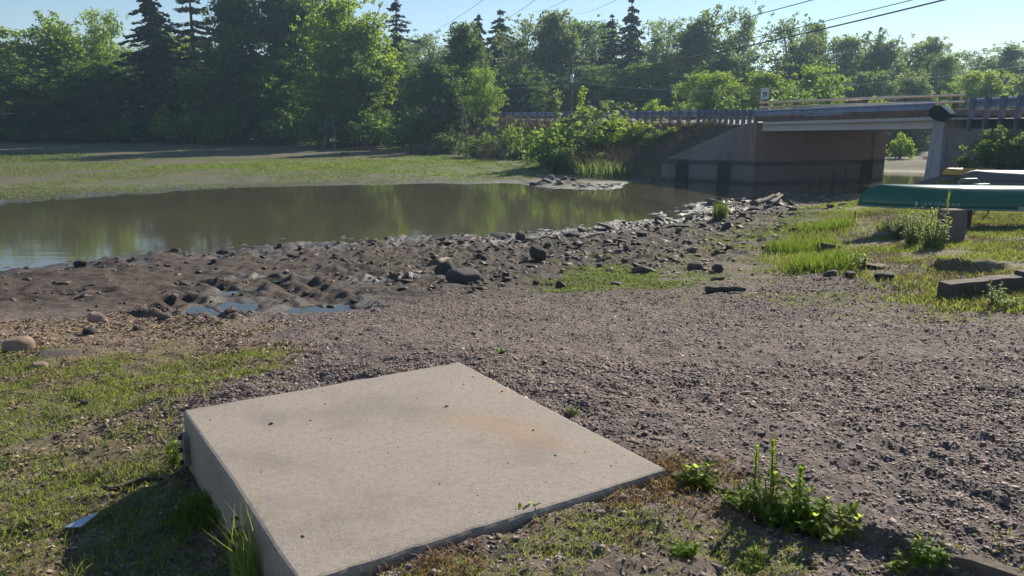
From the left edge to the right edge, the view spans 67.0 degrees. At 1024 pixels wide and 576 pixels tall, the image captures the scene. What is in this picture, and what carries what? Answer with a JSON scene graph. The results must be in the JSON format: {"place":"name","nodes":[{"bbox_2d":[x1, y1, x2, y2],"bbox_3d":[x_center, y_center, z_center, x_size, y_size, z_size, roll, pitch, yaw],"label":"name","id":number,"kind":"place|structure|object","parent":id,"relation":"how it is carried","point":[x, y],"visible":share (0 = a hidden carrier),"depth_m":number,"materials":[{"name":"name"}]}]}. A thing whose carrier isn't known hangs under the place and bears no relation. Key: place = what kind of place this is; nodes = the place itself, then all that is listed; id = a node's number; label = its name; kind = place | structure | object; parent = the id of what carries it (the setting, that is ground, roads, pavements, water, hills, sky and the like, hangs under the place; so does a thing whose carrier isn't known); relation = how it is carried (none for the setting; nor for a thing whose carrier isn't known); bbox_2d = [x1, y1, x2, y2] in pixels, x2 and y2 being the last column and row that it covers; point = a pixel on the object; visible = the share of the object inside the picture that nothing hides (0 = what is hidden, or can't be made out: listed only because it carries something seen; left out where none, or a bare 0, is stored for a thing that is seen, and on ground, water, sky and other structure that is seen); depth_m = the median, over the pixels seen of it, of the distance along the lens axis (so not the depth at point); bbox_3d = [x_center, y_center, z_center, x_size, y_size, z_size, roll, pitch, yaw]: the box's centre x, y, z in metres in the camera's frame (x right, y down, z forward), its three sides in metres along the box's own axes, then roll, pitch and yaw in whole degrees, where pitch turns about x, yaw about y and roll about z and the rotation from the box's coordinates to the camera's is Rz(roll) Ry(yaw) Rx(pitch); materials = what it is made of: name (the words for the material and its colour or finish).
{"place":"outdoors","nodes":[
{"label":"outdoors","id":0,"kind":"place"},
{"bbox_2d":[0,171,924,270],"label":"water","id":1,"kind":"structure","parent":0,"point":[46,232],"depth_m":24.38,"materials":[{"name":"liquid"}]},
{"bbox_2d":[0,101,1023,575],"bbox_3d":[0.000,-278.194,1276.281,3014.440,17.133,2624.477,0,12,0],"label":"ground","id":2,"kind":"structure","parent":0,"point":[300,277],"depth_m":6.31,"materials":[{"name":"gravel"}]},
{"bbox_2d":[1,335,35,351],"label":"boulder","id":3,"kind":"object","parent":2,"relation":"on","point":[21,343],"visible":0.7,"depth_m":6.52,"materials":[{"name":"beige stone"}]},
{"bbox_2d":[0,26,78,107],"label":"deciduous tree","id":4,"kind":"object","parent":2,"relation":"on","point":[14,47],"visible":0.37,"depth_m":91.44,"materials":[{"name":"green plant"}]},
{"bbox_2d":[0,60,102,137],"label":"deciduous tree","id":5,"kind":"object","parent":2,"relation":"on","point":[21,100],"visible":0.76,"depth_m":85.03,"materials":[{"name":"green plant"}]},
{"bbox_2d":[18,10,92,96],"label":"deciduous tree","id":6,"kind":"object","parent":2,"relation":"on","point":[67,47],"visible":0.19,"depth_m":93.59,"materials":[{"name":"green plant"}]},
{"bbox_2d":[58,7,141,103],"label":"deciduous tree","id":7,"kind":"object","parent":2,"relation":"on","point":[95,48],"visible":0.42,"depth_m":91.90,"materials":[{"name":"green plant"}]},
{"bbox_2d":[42,56,164,138],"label":"deciduous tree","id":8,"kind":"object","parent":2,"relation":"on","point":[100,82],"visible":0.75,"depth_m":83.69,"materials":[{"name":"green plant"}]},
{"bbox_2d":[99,0,203,141],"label":"conifer tree","id":9,"kind":"object","parent":2,"relation":"on","point":[152,32],"visible":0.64,"depth_m":85.30,"materials":[{"name":"green plant"}]},
{"bbox_2d":[120,0,218,132],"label":"conifer tree","id":10,"kind":"object","parent":2,"relation":"on","point":[195,41],"visible":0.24,"depth_m":88.14,"materials":[{"name":"green plant"}]},
{"bbox_2d":[149,92,213,143],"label":"shrub","id":11,"kind":"object","parent":2,"relation":"on","point":[181,130],"visible":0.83,"depth_m":81.19,"materials":[{"name":"green plant"}]},
{"bbox_2d":[155,486,224,536],"bbox_3d":[-1.224,0.889,3.192,0.450,0.176,0.478,0,12,0],"label":"grass tuft","id":12,"kind":"object","parent":2,"relation":"on","point":[187,510],"visible":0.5,"depth_m":3.14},
{"bbox_2d":[166,46,268,140],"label":"deciduous tree","id":13,"kind":"object","parent":2,"relation":"on","point":[218,68],"visible":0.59,"depth_m":82.34,"materials":[{"name":"green plant"}]},
{"bbox_2d":[193,102,258,144],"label":"shrub","id":14,"kind":"object","parent":2,"relation":"on","point":[214,130],"visible":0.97,"depth_m":78.88,"materials":[{"name":"green plant"}]},
{"bbox_2d":[193,0,274,139],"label":"deciduous tree","id":15,"kind":"object","parent":2,"relation":"on","point":[230,32],"visible":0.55,"depth_m":83.17,"materials":[{"name":"green plant"}]},
{"bbox_2d":[202,479,279,575],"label":"grass tuft","id":16,"kind":"object","parent":2,"relation":"on","point":[248,567],"visible":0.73,"depth_m":2.59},
{"bbox_2d":[241,107,316,145],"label":"shrub","id":17,"kind":"object","parent":2,"relation":"on","point":[282,131],"visible":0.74,"depth_m":77.20,"materials":[{"name":"green plant"}]},
{"bbox_2d":[235,58,329,142],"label":"deciduous tree","id":18,"kind":"object","parent":2,"relation":"on","point":[274,98],"visible":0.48,"depth_m":80.13,"materials":[{"name":"green plant"}]},
{"bbox_2d":[237,0,334,133],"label":"deciduous tree","id":19,"kind":"object","parent":2,"relation":"on","point":[282,13],"visible":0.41,"depth_m":83.64,"materials":[{"name":"green plant"}]},
{"bbox_2d":[292,102,356,147],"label":"shrub","id":20,"kind":"object","parent":2,"relation":"on","point":[313,129],"visible":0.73,"depth_m":73.73,"materials":[{"name":"green plant"}]},
{"bbox_2d":[281,0,406,144],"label":"deciduous tree","id":21,"kind":"object","parent":2,"relation":"on","point":[362,36],"visible":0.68,"depth_m":75.14,"materials":[{"name":"green plant"}]},
{"bbox_2d":[299,47,400,146],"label":"deciduous tree","id":22,"kind":"object","parent":2,"relation":"on","point":[347,98],"visible":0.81,"depth_m":73.35,"materials":[{"name":"green plant"}]},
{"bbox_2d":[336,110,400,148],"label":"shrub","id":23,"kind":"object","parent":2,"relation":"on","point":[367,136],"visible":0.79,"depth_m":71.31,"materials":[{"name":"green plant"}]},
{"bbox_2d":[374,0,428,109],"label":"conifer tree","id":24,"kind":"object","parent":2,"relation":"on","point":[395,6],"visible":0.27,"depth_m":83.84,"materials":[{"name":"green plant"}]},
{"bbox_2d":[381,50,425,130],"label":"deciduous tree","id":25,"kind":"object","parent":2,"relation":"on","point":[404,112],"visible":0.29,"depth_m":80.33,"materials":[{"name":"green plant"}]},
{"bbox_2d":[380,115,441,149],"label":"shrub","id":26,"kind":"object","parent":2,"relation":"on","point":[405,134],"visible":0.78,"depth_m":67.76,"materials":[{"name":"green plant"}]},
{"bbox_2d":[0,150,841,293],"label":"mudflat plants","id":27,"kind":"object","parent":2,"relation":"on","point":[339,165],"visible":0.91,"depth_m":41.51,"materials":[{"name":"plant"}]},
{"bbox_2d":[177,362,667,575],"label":"concrete slab","id":28,"kind":"structure","parent":2,"relation":"on","point":[344,500],"depth_m":3.01,"materials":[{"name":"concrete"}]},
{"bbox_2d":[0,74,850,165],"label":"undergrowth","id":29,"kind":"object","parent":2,"relation":"on","point":[824,93],"visible":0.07,"depth_m":47.51,"materials":[{"name":"green plant"}]},
{"bbox_2d":[0,193,851,313],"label":"rubble","id":30,"kind":"object","parent":2,"relation":"on","point":[437,261],"visible":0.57,"depth_m":15.33,"materials":[{"name":"stone"}]},
{"bbox_2d":[403,28,456,111],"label":"deciduous tree","id":31,"kind":"object","parent":2,"relation":"on","point":[432,53],"visible":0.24,"depth_m":106.53,"materials":[{"name":"green plant"}]},
{"bbox_2d":[396,60,476,140],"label":"deciduous tree","id":32,"kind":"object","parent":2,"relation":"on","point":[443,98],"visible":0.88,"depth_m":69.03,"materials":[{"name":"green plant"}]},
{"bbox_2d":[427,128,464,153],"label":"shrub","id":33,"kind":"object","parent":2,"relation":"on","point":[451,142],"visible":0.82,"depth_m":62.55,"materials":[{"name":"green plant"}]},
{"bbox_2d":[1,19,912,118],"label":"woods","id":34,"kind":"object","parent":2,"relation":"on","point":[420,53],"visible":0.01,"depth_m":124.44,"materials":[{"name":"green plant"}]},
{"bbox_2d":[445,267,480,283],"bbox_3d":[-0.765,-0.189,11.955,0.495,0.255,0.374,-9,15,-36],"label":"stone","id":35,"kind":"object","parent":2,"relation":"on","point":[463,275],"visible":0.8,"depth_m":11.82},
{"bbox_2d":[431,20,498,131],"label":"deciduous tree","id":36,"kind":"object","parent":2,"relation":"on","point":[464,53],"visible":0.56,"depth_m":72.40,"materials":[{"name":"green plant"}]},
{"bbox_2d":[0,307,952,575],"bbox_3d":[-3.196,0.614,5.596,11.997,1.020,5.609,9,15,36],"label":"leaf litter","id":37,"kind":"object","parent":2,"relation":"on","point":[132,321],"visible":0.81,"depth_m":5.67,"materials":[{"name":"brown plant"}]},
{"bbox_2d":[457,131,500,156],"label":"shrub","id":38,"kind":"object","parent":2,"relation":"on","point":[469,148],"visible":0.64,"depth_m":56.72,"materials":[{"name":"green plant"}]},
{"bbox_2d":[455,67,508,133],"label":"deciduous tree","id":39,"kind":"object","parent":2,"relation":"on","point":[479,93],"visible":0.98,"depth_m":67.39,"materials":[{"name":"green plant"}]},
{"bbox_2d":[484,10,521,117],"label":"conifer tree","id":40,"kind":"object","parent":2,"relation":"on","point":[501,26],"visible":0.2,"depth_m":98.87,"materials":[{"name":"green plant"}]},
{"bbox_2d":[0,273,1023,575],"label":"gravel","id":41,"kind":"structure","parent":2,"relation":"on","point":[756,393],"depth_m":4.35,"materials":[{"name":"gravel"}]},
{"bbox_2d":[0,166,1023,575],"bbox_3d":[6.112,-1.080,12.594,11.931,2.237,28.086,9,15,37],"label":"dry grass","id":42,"kind":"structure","parent":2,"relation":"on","point":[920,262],"depth_m":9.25,"materials":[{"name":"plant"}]},
{"bbox_2d":[489,13,563,117],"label":"deciduous tree","id":43,"kind":"object","parent":2,"relation":"on","point":[517,47],"visible":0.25,"depth_m":91.01,"materials":[{"name":"green plant"}]},
{"bbox_2d":[492,68,561,117],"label":"deciduous tree","id":44,"kind":"object","parent":2,"relation":"on","point":[528,99],"visible":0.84,"depth_m":79.76,"materials":[{"name":"green plant"}]},
{"bbox_2d":[517,8,592,117],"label":"deciduous tree","id":45,"kind":"object","parent":2,"relation":"on","point":[557,41],"visible":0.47,"depth_m":87.24,"materials":[{"name":"green plant"}]},
{"bbox_2d":[518,120,592,166],"bbox_3d":[2.487,-8.034,44.340,4.257,3.149,4.158,0,12,-2],"label":"shrub","id":46,"kind":"object","parent":2,"relation":"on","point":[537,150],"visible":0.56,"depth_m":44.05,"materials":[{"name":"green plant"}]},
{"bbox_2d":[398,116,730,164],"bbox_3d":[-2.303,-12.719,63.167,8.138,3.204,58.754,-4,13,-19],"label":"brush","id":47,"kind":"object","parent":2,"relation":"on","point":[537,122],"visible":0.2,"depth_m":42.69,"materials":[{"name":"plant"}]},
{"bbox_2d":[379,440,763,575],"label":"dry weeds","id":48,"kind":"object","parent":2,"relation":"on","point":[672,486],"visible":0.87,"depth_m":2.74,"materials":[{"name":"plant"}]},
{"bbox_2d":[560,56,582,116],"bbox_3d":[4.612,-15.290,60.011,1.800,5.154,0.474,0,12,0],"label":"utility pole","id":49,"kind":"object","parent":2,"relation":"on","point":[571,81],"visible":0.87,"depth_m":59.70,"materials":[{"name":"brown wood"}]},
{"bbox_2d":[573,0,944,77],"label":"power line","id":50,"kind":"object","parent":49,"relation":"attached to","point":[781,38],"visible":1,"depth_m":34.32,"materials":[{"name":"rubber"}]},
{"bbox_2d":[541,135,612,172],"bbox_3d":[3.562,-7.152,41.962,4.129,2.260,3.736,-1,12,-5],"label":"shrub","id":51,"kind":"object","parent":2,"relation":"on","point":[557,161],"visible":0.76,"depth_m":41.16,"materials":[{"name":"green plant"}]},
{"bbox_2d":[544,14,623,94],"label":"deciduous tree","id":52,"kind":"object","parent":2,"relation":"on","point":[587,31],"visible":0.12,"depth_m":92.57,"materials":[{"name":"green plant"}]},
{"bbox_2d":[543,61,633,117],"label":"deciduous tree","id":53,"kind":"object","parent":2,"relation":"on","point":[601,80],"visible":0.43,"depth_m":78.06,"materials":[{"name":"green plant"}]},
{"bbox_2d":[546,101,633,150],"bbox_3d":[4.661,-9.415,46.124,5.678,3.366,5.815,-2,12,-11],"label":"shrub","id":54,"kind":"object","parent":2,"relation":"on","point":[580,138],"visible":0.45,"depth_m":45.22,"materials":[{"name":"green plant"}]},
{"bbox_2d":[559,144,622,174],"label":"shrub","id":55,"kind":"object","parent":2,"relation":"on","point":[574,164],"visible":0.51,"depth_m":39.96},
{"bbox_2d":[567,154,643,178],"bbox_3d":[4.773,-6.203,39.020,4.284,1.206,3.432,-6,13,-26],"label":"reed bed","id":56,"kind":"object","parent":2,"relation":"on","point":[598,171],"visible":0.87,"depth_m":38.64,"materials":[{"name":"green plant"}]},
{"bbox_2d":[583,13,636,110],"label":"conifer tree","id":57,"kind":"object","parent":2,"relation":"on","point":[609,58],"visible":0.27,"depth_m":84.19,"materials":[{"name":"green plant"}]},
{"bbox_2d":[584,115,649,149],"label":"shrub","id":58,"kind":"object","parent":2,"relation":"on","point":[609,138],"visible":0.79,"depth_m":42.97,"materials":[{"name":"green plant"}]},
{"bbox_2d":[601,143,647,170],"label":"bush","id":59,"kind":"object","parent":2,"relation":"on","point":[625,159],"visible":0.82,"depth_m":39.41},
{"bbox_2d":[612,0,648,100],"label":"conifer tree","id":60,"kind":"object","parent":2,"relation":"on","point":[631,18],"visible":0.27,"depth_m":87.44,"materials":[{"name":"green plant"}]},
{"bbox_2d":[600,59,706,118],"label":"deciduous tree","id":61,"kind":"object","parent":2,"relation":"on","point":[657,76],"visible":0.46,"depth_m":75.82,"materials":[{"name":"green plant"}]},
{"bbox_2d":[621,16,685,91],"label":"deciduous tree","id":62,"kind":"object","parent":2,"relation":"on","point":[657,50],"visible":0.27,"depth_m":85.28,"materials":[{"name":"green plant"}]},
{"bbox_2d":[673,459,719,492],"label":"weed","id":63,"kind":"object","parent":2,"relation":"on","point":[702,476],"visible":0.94,"depth_m":2.88,"materials":[{"name":"green plant"}]},
{"bbox_2d":[659,4,734,108],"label":"deciduous tree","id":64,"kind":"object","parent":2,"relation":"on","point":[693,41],"visible":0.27,"depth_m":80.86,"materials":[{"name":"green plant"}]},
{"bbox_2d":[669,69,749,119],"bbox_3d":[14.560,-13.184,56.526,6.169,5.460,6.160,-6,13,-25],"label":"deciduous tree","id":65,"kind":"object","parent":2,"relation":"on","point":[705,96],"visible":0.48,"depth_m":55.72,"materials":[{"name":"green plant"}]},
{"bbox_2d":[678,50,770,108],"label":"deciduous tree","id":66,"kind":"object","parent":2,"relation":"on","point":[721,64],"visible":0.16,"depth_m":74.07,"materials":[{"name":"green plant"}]},
{"bbox_2d":[698,1,774,86],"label":"deciduous tree","id":67,"kind":"object","parent":2,"relation":"on","point":[747,27],"visible":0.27,"depth_m":79.60,"materials":[{"name":"green plant"}]},
{"bbox_2d":[735,542,769,571],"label":"weed","id":68,"kind":"object","parent":2,"relation":"on","point":[757,556],"visible":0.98,"depth_m":2.41,"materials":[{"name":"green plant"}]},
{"bbox_2d":[731,444,774,518],"bbox_3d":[0.842,0.685,2.704,0.147,0.280,0.104,0,12,0],"label":"weed","id":69,"kind":"object","parent":2,"relation":"on","point":[749,483],"visible":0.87,"depth_m":2.71,"materials":[{"name":"green plant"}]},
{"bbox_2d":[728,70,798,119],"bbox_3d":[19.137,-13.079,58.417,5.793,6.868,6.188,5,13,22],"label":"deciduous tree","id":70,"kind":"object","parent":2,"relation":"on","point":[760,80],"visible":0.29,"depth_m":57.43,"materials":[{"name":"green plant"}]},
{"bbox_2d":[745,437,787,524],"bbox_3d":[0.884,0.682,2.680,0.166,0.341,0.099,-2,12,-10],"label":"weed","id":71,"kind":"object","parent":2,"relation":"on","point":[772,493],"visible":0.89,"depth_m":2.67,"materials":[{"name":"green plant"}]},
{"bbox_2d":[755,486,806,534],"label":"weed","id":72,"kind":"object","parent":2,"relation":"on","point":[778,517],"visible":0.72,"depth_m":2.66,"materials":[{"name":"green plant"}]},
{"bbox_2d":[750,11,829,81],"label":"deciduous tree","id":73,"kind":"object","parent":2,"relation":"on","point":[793,45],"visible":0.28,"depth_m":75.92,"materials":[{"name":"green plant"}]},
{"bbox_2d":[763,231,841,253],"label":"grass tuft","id":74,"kind":"object","parent":2,"relation":"on","point":[798,243],"visible":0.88,"depth_m":13.80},
{"bbox_2d":[774,463,834,534],"bbox_3d":[1.010,0.733,2.663,0.220,0.242,0.188,0,12,0],"label":"weed","id":75,"kind":"object","parent":2,"relation":"on","point":[822,506],"visible":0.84,"depth_m":2.67,"materials":[{"name":"green plant"}]},
{"bbox_2d":[762,52,847,107],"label":"deciduous tree","id":76,"kind":"object","parent":2,"relation":"on","point":[797,62],"visible":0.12,"depth_m":72.69,"materials":[{"name":"green plant"}]},
{"bbox_2d":[783,62,853,106],"bbox_3d":[21.791,-12.633,55.768,5.100,7.026,5.143,-5,13,-24],"label":"deciduous tree","id":77,"kind":"object","parent":2,"relation":"on","point":[811,74],"visible":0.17,"depth_m":54.62,"materials":[{"name":"green plant"}]},
{"bbox_2d":[782,246,866,272],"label":"grass tuft","id":78,"kind":"object","parent":2,"relation":"on","point":[821,263],"visible":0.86,"depth_m":10.96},
{"bbox_2d":[793,492,863,543],"bbox_3d":[1.077,0.796,2.635,0.230,0.150,0.222,4,13,18],"label":"weed","id":79,"kind":"object","parent":2,"relation":"on","point":[831,534],"visible":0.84,"depth_m":2.61,"materials":[{"name":"green plant"}]},
{"bbox_2d":[661,92,1023,183],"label":"road bridge","id":80,"kind":"structure","parent":2,"relation":"on","point":[791,145],"depth_m":36.25,"materials":[{"name":"concrete"}]},
{"bbox_2d":[819,33,872,103],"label":"deciduous tree","id":81,"kind":"object","parent":2,"relation":"on","point":[848,45],"visible":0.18,"depth_m":77.45,"materials":[{"name":"green plant"}]},
{"bbox_2d":[671,470,1023,575],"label":"edging timber","id":82,"kind":"object","parent":2,"relation":"on","point":[976,565],"visible":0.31,"depth_m":2.45,"materials":[{"name":"wood"}]},
{"bbox_2d":[835,67,902,103],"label":"deciduous tree","id":83,"kind":"object","parent":2,"relation":"on","point":[877,88],"visible":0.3,"depth_m":67.06,"materials":[{"name":"green plant"}]},
{"bbox_2d":[842,28,911,101],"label":"deciduous tree","id":84,"kind":"object","parent":2,"relation":"on","point":[885,56],"visible":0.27,"depth_m":74.19,"materials":[{"name":"green plant"}]},
{"bbox_2d":[886,131,917,158],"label":"shrub","id":85,"kind":"object","parent":2,"relation":"on","point":[904,147],"visible":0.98,"depth_m":50.76,"materials":[{"name":"green plant"}]},
{"bbox_2d":[884,549,922,575],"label":"weed","id":86,"kind":"object","parent":2,"relation":"on","point":[909,565],"visible":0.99,"depth_m":2.45,"materials":[{"name":"green plant"}]},
{"bbox_2d":[886,67,938,150],"bbox_3d":[33.114,-14.643,64.285,4.744,7.253,4.328,4,13,16],"label":"deciduous tree","id":87,"kind":"object","parent":2,"relation":"on","point":[915,87],"visible":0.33,"depth_m":63.77,"materials":[{"name":"green plant"}]},
{"bbox_2d":[888,33,961,136],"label":"deciduous tree","id":88,"kind":"object","parent":2,"relation":"on","point":[930,45],"visible":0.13,"depth_m":79.99,"materials":[{"name":"green plant"}]},
{"bbox_2d":[904,532,952,571],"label":"weed","id":89,"kind":"object","parent":2,"relation":"on","point":[923,554],"visible":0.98,"depth_m":2.46,"materials":[{"name":"green plant"}]},
{"bbox_2d":[914,210,949,248],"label":"weed","id":90,"kind":"object","parent":2,"relation":"on","point":[929,239],"visible":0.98,"depth_m":12.06,"materials":[{"name":"green plant"}]},
{"bbox_2d":[916,52,972,140],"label":"deciduous tree","id":91,"kind":"object","parent":2,"relation":"on","point":[947,65],"visible":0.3,"depth_m":72.60,"materials":[{"name":"green plant"}]},
{"bbox_2d":[936,208,967,241],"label":"concrete block","id":92,"kind":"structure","parent":2,"relation":"on","point":[958,225],"depth_m":12.86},
{"bbox_2d":[857,184,1023,211],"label":"canoe","id":93,"kind":"object","parent":92,"relation":"on","point":[975,197],"visible":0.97,"depth_m":14.84,"materials":[{"name":"plastic"}]},
{"bbox_2d":[937,65,1023,108],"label":"deciduous tree","id":94,"kind":"object","parent":2,"relation":"on","point":[991,86],"visible":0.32,"depth_m":57.32,"materials":[{"name":"green plant"}]},
{"bbox_2d":[937,274,1023,298],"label":"timber beam","id":95,"kind":"structure","parent":2,"relation":"on","point":[957,287],"depth_m":8.13,"materials":[{"name":"wood"}]},
{"bbox_2d":[957,169,1023,184],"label":"rowboat","id":96,"kind":"object","parent":2,"relation":"on","point":[1001,176],"visible":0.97,"depth_m":19.95,"materials":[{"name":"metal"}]},
{"bbox_2d":[958,125,1023,167],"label":"shrub","id":97,"kind":"object","parent":2,"relation":"on","point":[986,145],"visible":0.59,"depth_m":22.58,"materials":[{"name":"green plant"}]},
{"bbox_2d":[959,40,1023,96],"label":"deciduous tree","id":98,"kind":"object","parent":2,"relation":"on","point":[1011,53],"visible":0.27,"depth_m":83.61,"materials":[{"name":"green plant"}]},
{"bbox_2d":[992,131,1023,169],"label":"shrub","id":99,"kind":"object","parent":2,"relation":"on","point":[1005,159],"visible":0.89,"depth_m":21.90,"materials":[{"name":"green plant"}]},
{"bbox_2d":[0,167,1023,575],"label":"grass","id":100,"kind":"structure","parent":0,"point":[990,233],"depth_m":4.52,"materials":[{"name":"plant"}]},
{"bbox_2d":[0,0,1023,87],"label":"sky","id":101,"kind":"structure","parent":0,"point":[969,25],"materials":[{"name":"blue"}]},
{"bbox_2d":[426,117,1005,124],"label":"road","id":102,"kind":"structure","parent":0,"point":[684,121],"depth_m":49.06,"materials":[{"name":"asphalt"}]},
{"bbox_2d":[490,109,758,125],"bbox_3d":[1.310,-14.071,64.246,0.292,1.648,61.640,-4,13,-19],"label":"guardrail","id":103,"kind":"object","parent":102,"relation":"on","point":[737,114],"visible":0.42,"depth_m":42.03,"materials":[{"name":"metal"}]},
{"bbox_2d":[966,95,1023,131],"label":"guardrail","id":104,"kind":"object","parent":102,"relation":"on","point":[988,103],"visible":0.99,"depth_m":24.61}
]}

